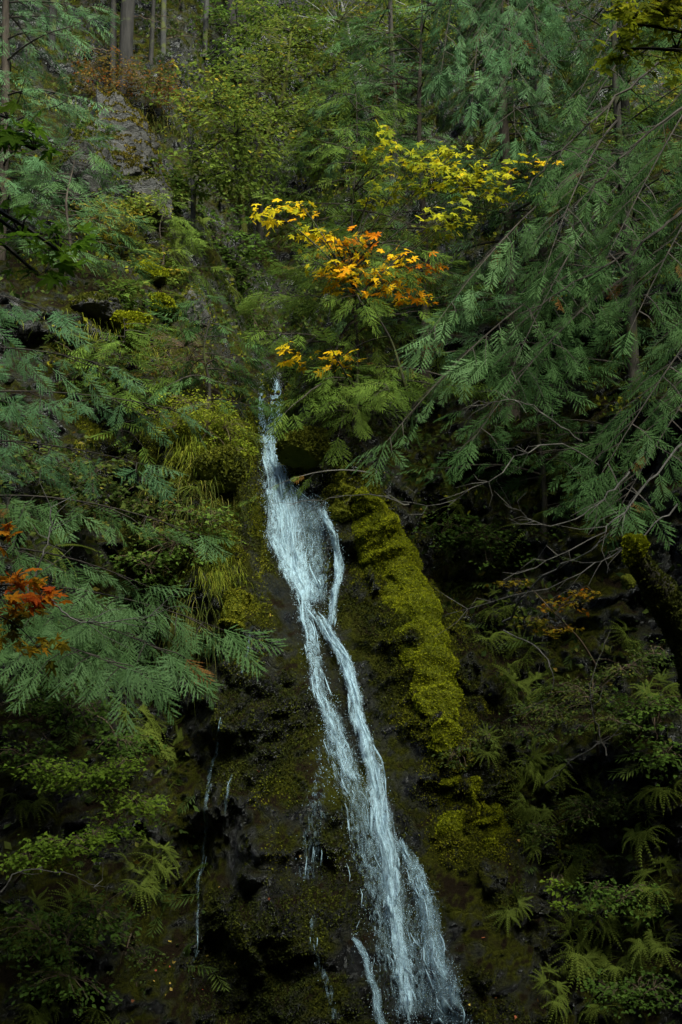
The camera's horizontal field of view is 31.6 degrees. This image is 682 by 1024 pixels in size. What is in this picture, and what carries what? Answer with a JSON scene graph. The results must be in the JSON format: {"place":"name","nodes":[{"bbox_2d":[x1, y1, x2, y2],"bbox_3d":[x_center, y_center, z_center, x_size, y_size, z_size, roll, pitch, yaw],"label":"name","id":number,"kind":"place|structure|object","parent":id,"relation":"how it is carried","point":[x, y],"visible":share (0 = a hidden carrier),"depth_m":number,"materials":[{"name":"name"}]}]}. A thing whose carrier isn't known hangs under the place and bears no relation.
{"place":"outdoors","nodes":[
{"label":"outdoors","id":0,"kind":"place"},
{"bbox_2d":[195,373,467,1023],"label":"waterfall","id":1,"kind":"structure","parent":0,"point":[382,827],"depth_m":17.09,"materials":[{"name":"white liquid"}]},
{"bbox_2d":[0,0,681,1023],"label":"hillside","id":2,"kind":"structure","parent":0,"point":[462,936],"depth_m":17.35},
{"bbox_2d":[0,756,55,828],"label":"fan fern","id":3,"kind":"object","parent":2,"relation":"on","point":[39,801],"visible":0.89,"depth_m":15.60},
{"bbox_2d":[0,882,56,957],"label":"fan fern","id":4,"kind":"object","parent":2,"relation":"on","point":[38,903],"visible":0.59,"depth_m":14.92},
{"bbox_2d":[0,521,71,676],"bbox_3d":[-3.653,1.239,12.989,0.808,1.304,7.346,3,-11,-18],"label":"maple shrub","id":5,"kind":"object","parent":2,"relation":"on","point":[34,599],"visible":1,"depth_m":10.00,"materials":[{"name":"orange plant"}]},
{"bbox_2d":[9,966,62,1023],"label":"fan fern","id":6,"kind":"object","parent":2,"relation":"on","point":[40,1017],"visible":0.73,"depth_m":14.41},
{"bbox_2d":[19,932,83,1013],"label":"fan fern","id":7,"kind":"object","parent":2,"relation":"on","point":[49,951],"visible":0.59,"depth_m":14.76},
{"bbox_2d":[0,669,121,780],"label":"shrub","id":8,"kind":"object","parent":2,"relation":"on","point":[71,721],"visible":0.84,"depth_m":15.25,"materials":[{"name":"green plant"}]},
{"bbox_2d":[0,826,128,883],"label":"shrub","id":9,"kind":"object","parent":2,"relation":"on","point":[100,835],"visible":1,"depth_m":13.35,"materials":[{"name":"green plant"}]},
{"bbox_2d":[0,0,130,260],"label":"cedar tree","id":10,"kind":"object","parent":2,"relation":"on","point":[5,71],"visible":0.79,"depth_m":23.93,"materials":[{"name":"green plant"}]},
{"bbox_2d":[0,429,138,513],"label":"shrub","id":11,"kind":"object","parent":2,"relation":"on","point":[78,492],"visible":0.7,"depth_m":17.74,"materials":[{"name":"green plant"}]},
{"bbox_2d":[0,882,144,1015],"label":"shrub","id":12,"kind":"object","parent":2,"relation":"on","point":[56,917],"visible":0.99,"depth_m":14.33,"materials":[{"name":"green plant"}]},
{"bbox_2d":[45,874,112,945],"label":"fan fern","id":13,"kind":"object","parent":2,"relation":"on","point":[79,892],"visible":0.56,"depth_m":15.20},
{"bbox_2d":[0,125,160,283],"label":"cedar tree","id":14,"kind":"object","parent":2,"relation":"on","point":[67,221],"visible":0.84,"depth_m":22.23,"materials":[{"name":"green plant"}]},
{"bbox_2d":[54,123,115,215],"bbox_3d":[-5.537,-7.415,26.093,1.240,2.166,1.409,0,-10,0],"label":"rock outcrop","id":15,"kind":"object","parent":2,"relation":"on","point":[104,154],"visible":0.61,"depth_m":25.67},
{"bbox_2d":[2,753,173,843],"bbox_3d":[-2.992,3.411,14.508,2.110,1.044,2.446,0,-10,0],"label":"shrub","id":16,"kind":"object","parent":2,"relation":"on","point":[94,777],"visible":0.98,"depth_m":13.85,"materials":[{"name":"green plant"}]},
{"bbox_2d":[68,0,116,90],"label":"fir tree","id":17,"kind":"object","parent":2,"relation":"on","point":[113,30],"visible":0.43,"depth_m":33.45,"materials":[{"name":"grey plant"}]},
{"bbox_2d":[63,37,124,96],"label":"shrub","id":18,"kind":"object","parent":2,"relation":"on","point":[92,91],"visible":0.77,"depth_m":32.78,"materials":[{"name":"brown plant"}]},
{"bbox_2d":[68,291,121,318],"bbox_3d":[-4.478,-3.663,21.381,1.034,0.532,0.848,-4,-11,21],"label":"boulder","id":19,"kind":"object","parent":2,"relation":"on","point":[90,304],"visible":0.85,"depth_m":21.15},
{"bbox_2d":[23,667,167,763],"bbox_3d":[-3.365,2.808,16.656,1.953,1.334,1.205,0,-10,0],"label":"shrub","id":20,"kind":"object","parent":2,"relation":"on","point":[123,751],"visible":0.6,"depth_m":16.56,"materials":[{"name":"green plant"}]},
{"bbox_2d":[30,333,176,424],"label":"shrub","id":21,"kind":"object","parent":2,"relation":"on","point":[106,370],"visible":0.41,"depth_m":20.61,"materials":[{"name":"green plant"}]},
{"bbox_2d":[0,295,214,504],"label":"cedar tree","id":22,"kind":"object","parent":2,"relation":"on","point":[155,487],"visible":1,"depth_m":13.99,"materials":[{"name":"green plant"}]},
{"bbox_2d":[70,188,145,252],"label":"shrub","id":23,"kind":"object","parent":2,"relation":"on","point":[129,228],"visible":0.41,"depth_m":25.29,"materials":[{"name":"green plant"}]},
{"bbox_2d":[82,0,163,95],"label":"fir tree","id":24,"kind":"object","parent":2,"relation":"on","point":[127,16],"visible":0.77,"depth_m":33.25,"materials":[{"name":"grey plant"}]},
{"bbox_2d":[94,267,155,310],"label":"shrub","id":25,"kind":"object","parent":2,"relation":"on","point":[123,292],"visible":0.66,"depth_m":21.89,"materials":[{"name":"green plant"}]},
{"bbox_2d":[56,473,196,550],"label":"shrub","id":26,"kind":"object","parent":2,"relation":"on","point":[142,506],"visible":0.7,"depth_m":18.08,"materials":[{"name":"green plant"}]},
{"bbox_2d":[79,904,173,997],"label":"shrub","id":27,"kind":"object","parent":2,"relation":"on","point":[132,942],"visible":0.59,"depth_m":15.18,"materials":[{"name":"green plant"}]},
{"bbox_2d":[86,85,167,178],"bbox_3d":[-5.239,-8.718,29.002,2.152,2.871,2.043,0,-10,0],"label":"rock outcrop","id":28,"kind":"object","parent":2,"relation":"on","point":[136,143],"visible":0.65,"depth_m":28.44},
{"bbox_2d":[61,317,199,475],"bbox_3d":[-3.741,-1.903,20.370,2.979,3.012,2.880,0,-10,0],"label":"cedar tree","id":29,"kind":"object","parent":2,"relation":"on","point":[111,346],"visible":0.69,"depth_m":20.05,"materials":[{"name":"green plant"}]},
{"bbox_2d":[109,309,152,334],"bbox_3d":[-3.786,-3.406,21.692,0.818,0.481,0.719,2,-10,-13],"label":"boulder","id":30,"kind":"object","parent":2,"relation":"on","point":[131,316],"visible":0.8,"depth_m":21.43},
{"bbox_2d":[92,181,172,224],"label":"shrub","id":31,"kind":"object","parent":2,"relation":"on","point":[146,206],"visible":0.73,"depth_m":25.60,"materials":[{"name":"green plant"}]},
{"bbox_2d":[110,850,161,915],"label":"fan fern","id":32,"kind":"object","parent":2,"relation":"on","point":[154,881],"visible":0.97,"depth_m":15.99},
{"bbox_2d":[110,174,173,222],"bbox_3d":[-4.600,-7.082,27.058,1.645,1.198,1.107,0,-10,0],"label":"boulder","id":33,"kind":"object","parent":2,"relation":"on","point":[144,183],"visible":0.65,"depth_m":26.87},
{"bbox_2d":[117,702,166,759],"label":"fan fern","id":34,"kind":"object","parent":2,"relation":"on","point":[150,716],"visible":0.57,"depth_m":17.68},
{"bbox_2d":[0,318,286,736],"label":"cedar tree","id":35,"kind":"object","parent":2,"relation":"on","point":[84,667],"visible":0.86,"depth_m":13.86,"materials":[{"name":"green plant"}]},
{"bbox_2d":[105,46,191,111],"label":"shrub","id":36,"kind":"object","parent":2,"relation":"on","point":[129,79],"visible":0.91,"depth_m":32.17,"materials":[{"name":"brown plant"}]},
{"bbox_2d":[114,236,186,285],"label":"shrub","id":37,"kind":"object","parent":2,"relation":"on","point":[175,275],"visible":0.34,"depth_m":25.69,"materials":[{"name":"green plant"}]},
{"bbox_2d":[128,833,179,886],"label":"fan fern","id":38,"kind":"object","parent":2,"relation":"on","point":[163,870],"visible":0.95,"depth_m":16.40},
{"bbox_2d":[143,697,184,768],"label":"fan fern","id":39,"kind":"object","parent":2,"relation":"on","point":[176,740],"visible":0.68,"depth_m":17.82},
{"bbox_2d":[148,292,181,324],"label":"boulder","id":40,"kind":"object","parent":2,"relation":"on","point":[167,301],"visible":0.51,"depth_m":23.53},
{"bbox_2d":[99,499,254,592],"bbox_3d":[-2.390,0.498,17.547,2.251,1.347,1.302,0,-10,0],"label":"shrub","id":41,"kind":"object","parent":2,"relation":"on","point":[201,517],"visible":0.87,"depth_m":17.50,"materials":[{"name":"green plant"}]},
{"bbox_2d":[118,188,235,297],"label":"shrub","id":42,"kind":"object","parent":2,"relation":"on","point":[178,232],"visible":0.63,"depth_m":26.65,"materials":[{"name":"green plant"}]},
{"bbox_2d":[148,154,210,218],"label":"shrub","id":43,"kind":"object","parent":2,"relation":"on","point":[182,185],"visible":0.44,"depth_m":28.62,"materials":[{"name":"green plant"}]},
{"bbox_2d":[128,579,254,721],"bbox_3d":[-2.340,2.126,17.812,1.198,2.148,2.586,7,-12,-33],"label":"grass tuft","id":44,"kind":"object","parent":2,"relation":"on","point":[172,632],"visible":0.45,"depth_m":17.43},
{"bbox_2d":[179,282,209,327],"bbox_3d":[-3.173,-4.380,25.477,0.678,1.062,0.792,-2,-10,13],"label":"boulder","id":45,"kind":"object","parent":2,"relation":"on","point":[188,293],"visible":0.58,"depth_m":25.21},
{"bbox_2d":[131,313,263,388],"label":"shrub","id":46,"kind":"object","parent":2,"relation":"on","point":[187,358],"visible":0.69,"depth_m":21.30,"materials":[{"name":"green plant"}]},
{"bbox_2d":[134,388,262,464],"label":"shrub","id":47,"kind":"object","parent":2,"relation":"on","point":[208,421],"visible":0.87,"depth_m":19.03,"materials":[{"name":"green plant"}]},
{"bbox_2d":[124,455,284,607],"bbox_3d":[-2.186,0.300,18.493,2.563,2.587,2.249,0,-10,0],"label":"grass tuft","id":48,"kind":"object","parent":2,"relation":"on","point":[202,509],"visible":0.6,"depth_m":18.12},
{"bbox_2d":[124,279,298,438],"bbox_3d":[-2.212,-2.404,20.546,2.873,2.515,2.533,4,-11,-19],"label":"cedar tree","id":49,"kind":"object","parent":2,"relation":"on","point":[195,330],"visible":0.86,"depth_m":20.31,"materials":[{"name":"green plant"}]},
{"bbox_2d":[145,394,283,506],"bbox_3d":[-2.175,-0.949,20.510,2.408,3.028,4.785,0,-10,0],"label":"grass tuft","id":50,"kind":"object","parent":2,"relation":"on","point":[192,443],"visible":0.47,"depth_m":19.23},
{"bbox_2d":[142,51,296,248],"bbox_3d":[-2.789,-8.327,27.846,3.532,4.460,2.968,0,-10,0],"label":"alder tree","id":51,"kind":"object","parent":2,"relation":"on","point":[190,122],"visible":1,"depth_m":27.80,"materials":[{"name":"green plant"}]},
{"bbox_2d":[191,443,247,495],"bbox_3d":[-1.892,-0.634,18.472,0.939,0.835,0.903,0,-10,0],"label":"boulder","id":52,"kind":"object","parent":2,"relation":"on","point":[227,463],"visible":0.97,"depth_m":18.18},
{"bbox_2d":[182,538,259,607],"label":"grass tuft","id":53,"kind":"object","parent":2,"relation":"on","point":[218,579],"visible":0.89,"depth_m":17.41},
{"bbox_2d":[136,0,332,103],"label":"alder tree","id":54,"kind":"object","parent":2,"relation":"on","point":[222,17],"visible":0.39,"depth_m":37.57,"materials":[{"name":"green plant"}]},
{"bbox_2d":[218,580,254,655],"bbox_3d":[-1.509,1.619,17.438,0.513,1.332,0.824,0,-10,0],"label":"mossy rock rib","id":55,"kind":"object","parent":2,"relation":"on","point":[234,603],"visible":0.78,"depth_m":17.22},
{"bbox_2d":[196,200,283,294],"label":"shrub","id":56,"kind":"object","parent":2,"relation":"on","point":[249,253],"visible":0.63,"depth_m":31.05,"materials":[{"name":"green plant"}]},
{"bbox_2d":[236,281,290,344],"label":"shrub","id":57,"kind":"object","parent":2,"relation":"on","point":[258,320],"visible":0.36,"depth_m":30.58,"materials":[{"name":"green plant"}]},
{"bbox_2d":[214,0,332,238],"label":"cedar tree","id":58,"kind":"object","parent":2,"relation":"on","point":[260,229],"visible":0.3,"depth_m":36.07,"materials":[{"name":"green plant"}]},
{"bbox_2d":[205,0,356,237],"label":"alder tree","id":59,"kind":"object","parent":2,"relation":"on","point":[271,79],"visible":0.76,"depth_m":33.30,"materials":[{"name":"green plant"}]},
{"bbox_2d":[275,425,331,469],"bbox_3d":[-0.598,-1.020,19.404,0.956,0.730,0.816,0,-10,0],"label":"boulder","id":60,"kind":"object","parent":2,"relation":"on","point":[307,447],"visible":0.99,"depth_m":19.21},
{"bbox_2d":[13,403,595,974],"bbox_3d":[-0.965,1.715,18.283,7.992,9.181,6.492,-9,-13,40],"label":"moss","id":61,"kind":"object","parent":2,"relation":"on","point":[471,829],"visible":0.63,"depth_m":17.59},
{"bbox_2d":[0,0,681,1023],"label":"undergrowth","id":62,"kind":"object","parent":2,"relation":"on","point":[456,600],"visible":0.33,"depth_m":21.18,"materials":[{"name":"green plant"}]},
{"bbox_2d":[0,0,681,523],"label":"moss","id":63,"kind":"object","parent":2,"relation":"on","point":[106,256],"visible":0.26,"depth_m":25.00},
{"bbox_2d":[327,465,355,522],"bbox_3d":[0.029,-0.344,19.065,0.494,1.150,0.646,0,-10,0],"label":"mossy rock rib","id":64,"kind":"object","parent":2,"relation":"on","point":[339,510],"visible":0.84,"depth_m":18.85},
{"bbox_2d":[89,370,604,1023],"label":"moss","id":65,"kind":"object","parent":2,"relation":"on","point":[221,940],"visible":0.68,"depth_m":16.59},
{"bbox_2d":[249,0,466,125],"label":"alder tree","id":66,"kind":"object","parent":2,"relation":"on","point":[344,18],"visible":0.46,"depth_m":35.89,"materials":[{"name":"green plant"}]},
{"bbox_2d":[235,66,496,470],"bbox_3d":[0.278,-3.877,20.761,4.594,7.050,6.412,0,-10,0],"label":"cedar tree","id":67,"kind":"object","parent":2,"relation":"on","point":[357,391],"visible":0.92,"depth_m":19.96,"materials":[{"name":"green plant"}]},
{"bbox_2d":[291,0,486,206],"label":"cedar tree","id":68,"kind":"object","parent":2,"relation":"on","point":[390,18],"visible":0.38,"depth_m":31.38,"materials":[{"name":"green plant"}]},
{"bbox_2d":[250,120,562,429],"bbox_3d":[0.800,-4.040,19.679,4.267,4.655,4.206,7,-12,-35],"label":"maple tree","id":69,"kind":"object","parent":2,"relation":"on","point":[345,270],"visible":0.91,"depth_m":19.55,"materials":[{"name":"yellow plant"}]},
{"bbox_2d":[350,486,463,758],"bbox_3d":[1.163,1.539,17.983,1.218,4.192,2.547,6,-12,-31],"label":"mossy rock rib","id":70,"kind":"object","parent":2,"relation":"on","point":[386,548],"visible":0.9,"depth_m":17.89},
{"bbox_2d":[297,0,553,396],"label":"cedar tree","id":71,"kind":"object","parent":2,"relation":"on","point":[422,205],"visible":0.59,"depth_m":23.16,"materials":[{"name":"green plant"}]},
{"bbox_2d":[435,774,465,836],"bbox_3d":[1.552,4.011,16.618,0.745,1.013,0.540,0,-10,0],"label":"mossy rock rib","id":72,"kind":"object","parent":2,"relation":"on","point":[450,820],"visible":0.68,"depth_m":16.44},
{"bbox_2d":[465,776,510,853],"bbox_3d":[2.030,4.180,16.529,0.794,1.130,0.631,2,-10,-9],"label":"mossy rock rib","id":73,"kind":"object","parent":2,"relation":"on","point":[488,823],"visible":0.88,"depth_m":16.50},
{"bbox_2d":[413,508,567,569],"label":"shrub","id":74,"kind":"object","parent":2,"relation":"on","point":[484,536],"visible":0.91,"depth_m":19.33,"materials":[{"name":"green plant"}]},
{"bbox_2d":[478,856,507,893],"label":"boulder","id":75,"kind":"object","parent":2,"relation":"on","point":[493,876],"visible":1,"depth_m":15.64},
{"bbox_2d":[488,664,532,718],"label":"fan fern","id":76,"kind":"object","parent":2,"relation":"on","point":[508,676],"visible":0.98,"depth_m":17.36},
{"bbox_2d":[485,878,537,936],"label":"fan fern","id":77,"kind":"object","parent":2,"relation":"on","point":[512,913],"visible":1,"depth_m":15.59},
{"bbox_2d":[345,0,681,514],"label":"cedar tree","id":78,"kind":"object","parent":2,"relation":"on","point":[532,356],"visible":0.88,"depth_m":18.14,"materials":[{"name":"green plant"}]},
{"bbox_2d":[358,0,680,420],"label":"cedar tree","id":79,"kind":"object","parent":2,"relation":"on","point":[497,11],"visible":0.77,"depth_m":21.20,"materials":[{"name":"green plant"}]},
{"bbox_2d":[357,0,681,376],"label":"cedar tree","id":80,"kind":"object","parent":2,"relation":"on","point":[542,249],"visible":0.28,"depth_m":22.15,"materials":[{"name":"green plant"}]},
{"bbox_2d":[396,269,655,563],"bbox_3d":[3.317,-1.283,19.532,3.983,5.093,4.229,-4,-11,23],"label":"cedar tree","id":81,"kind":"object","parent":2,"relation":"on","point":[543,488],"visible":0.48,"depth_m":19.04,"materials":[{"name":"green plant"}]},
{"bbox_2d":[509,800,544,862],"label":"fan fern","id":82,"kind":"object","parent":2,"relation":"on","point":[535,848],"visible":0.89,"depth_m":16.46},
{"bbox_2d":[497,761,557,834],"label":"fan fern","id":83,"kind":"object","parent":2,"relation":"on","point":[536,814],"visible":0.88,"depth_m":16.76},
{"bbox_2d":[502,620,552,677],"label":"fan fern","id":84,"kind":"object","parent":2,"relation":"on","point":[507,655],"visible":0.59,"depth_m":18.27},
{"bbox_2d":[512,735,552,795],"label":"fan fern","id":85,"kind":"object","parent":2,"relation":"on","point":[537,757],"visible":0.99,"depth_m":16.99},
{"bbox_2d":[522,892,551,918],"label":"boulder","id":86,"kind":"object","parent":2,"relation":"on","point":[542,907],"visible":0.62,"depth_m":15.77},
{"bbox_2d":[517,657,570,713],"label":"fan fern","id":87,"kind":"object","parent":2,"relation":"on","point":[526,683],"visible":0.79,"depth_m":17.78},
{"bbox_2d":[485,578,602,669],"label":"shrub","id":88,"kind":"object","parent":2,"relation":"on","point":[540,622],"visible":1,"depth_m":16.65,"materials":[{"name":"plant"}]},
{"bbox_2d":[528,961,571,1023],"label":"fan fern","id":89,"kind":"object","parent":2,"relation":"on","point":[558,986],"visible":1,"depth_m":15.52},
{"bbox_2d":[529,736,581,793],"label":"fan fern","id":90,"kind":"object","parent":2,"relation":"on","point":[549,771],"visible":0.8,"depth_m":17.03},
{"bbox_2d":[436,0,681,635],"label":"cedar tree","id":91,"kind":"object","parent":2,"relation":"on","point":[650,380],"visible":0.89,"depth_m":14.39,"materials":[{"name":"green plant"}]},
{"bbox_2d":[456,0,681,280],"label":"cedar tree","id":92,"kind":"object","parent":2,"relation":"on","point":[626,107],"visible":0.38,"depth_m":22.05,"materials":[{"name":"green plant"}]},
{"bbox_2d":[541,842,601,891],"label":"fan fern","id":93,"kind":"object","parent":2,"relation":"on","point":[571,870],"visible":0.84,"depth_m":16.68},
{"bbox_2d":[541,893,604,994],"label":"fan fern","id":94,"kind":"object","parent":2,"relation":"on","point":[583,962],"visible":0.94,"depth_m":15.85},
{"bbox_2d":[504,784,664,848],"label":"shrub","id":95,"kind":"object","parent":2,"relation":"on","point":[580,816],"visible":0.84,"depth_m":16.38,"materials":[{"name":"green plant"}]},
{"bbox_2d":[497,638,674,756],"bbox_3d":[3.304,2.490,15.954,2.561,1.530,1.942,0,-10,0],"label":"shrub","id":96,"kind":"object","parent":2,"relation":"on","point":[579,691],"visible":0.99,"depth_m":15.64,"materials":[{"name":"green plant"}]},
{"bbox_2d":[558,771,631,830],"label":"fan fern","id":97,"kind":"object","parent":2,"relation":"on","point":[595,811],"visible":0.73,"depth_m":16.55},
{"bbox_2d":[567,895,626,951],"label":"fan fern","id":98,"kind":"object","parent":2,"relation":"on","point":[608,927],"visible":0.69,"depth_m":16.05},
{"bbox_2d":[567,917,670,990],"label":"fan fern","id":99,"kind":"object","parent":2,"relation":"on","point":[603,958],"visible":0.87,"depth_m":15.83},
{"bbox_2d":[565,876,681,931],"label":"shrub","id":100,"kind":"object","parent":2,"relation":"on","point":[618,894],"visible":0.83,"depth_m":15.79,"materials":[{"name":"green plant"}]},
{"bbox_2d":[576,966,681,1018],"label":"shrub","id":101,"kind":"object","parent":2,"relation":"on","point":[651,987],"visible":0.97,"depth_m":15.03,"materials":[{"name":"green plant"}]},
{"bbox_2d":[585,58,681,147],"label":"shrub","id":102,"kind":"object","parent":2,"relation":"on","point":[660,106],"visible":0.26,"depth_m":26.07,"materials":[{"name":"green plant"}]},
{"bbox_2d":[590,683,681,789],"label":"shrub","id":103,"kind":"object","parent":2,"relation":"on","point":[638,709],"visible":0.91,"depth_m":15.86,"materials":[{"name":"green plant"}]},
{"bbox_2d":[621,799,669,872],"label":"fan fern","id":104,"kind":"object","parent":2,"relation":"on","point":[638,834],"visible":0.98,"depth_m":16.02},
{"bbox_2d":[620,533,681,697],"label":"dead snag","id":105,"kind":"object","parent":2,"relation":"on","point":[661,594],"visible":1,"depth_m":10.72,"materials":[{"name":"brown wood"}]},
{"bbox_2d":[621,849,681,912],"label":"fan fern","id":106,"kind":"object","parent":2,"relation":"on","point":[660,861],"visible":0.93,"depth_m":15.89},
{"bbox_2d":[623,900,680,974],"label":"fan fern","id":107,"kind":"object","parent":2,"relation":"on","point":[654,945],"visible":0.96,"depth_m":15.49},
{"bbox_2d":[628,668,679,719],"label":"fan fern","id":108,"kind":"object","parent":2,"relation":"on","point":[649,686],"visible":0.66,"depth_m":16.53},
{"bbox_2d":[626,771,681,817],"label":"fan fern","id":109,"kind":"object","parent":2,"relation":"on","point":[647,790],"visible":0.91,"depth_m":15.90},
{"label":"ground","id":110,"kind":"structure","parent":0,"visible":0},
{"bbox_2d":[0,98,99,290],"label":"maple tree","id":111,"kind":"object","parent":110,"relation":"on","point":[13,139],"visible":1,"depth_m":7.38,"materials":[{"name":"green plant"}]},
{"bbox_2d":[589,0,681,87],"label":"maple tree","id":112,"kind":"object","parent":110,"relation":"on","point":[657,15],"visible":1,"depth_m":8.71,"materials":[{"name":"green plant"}]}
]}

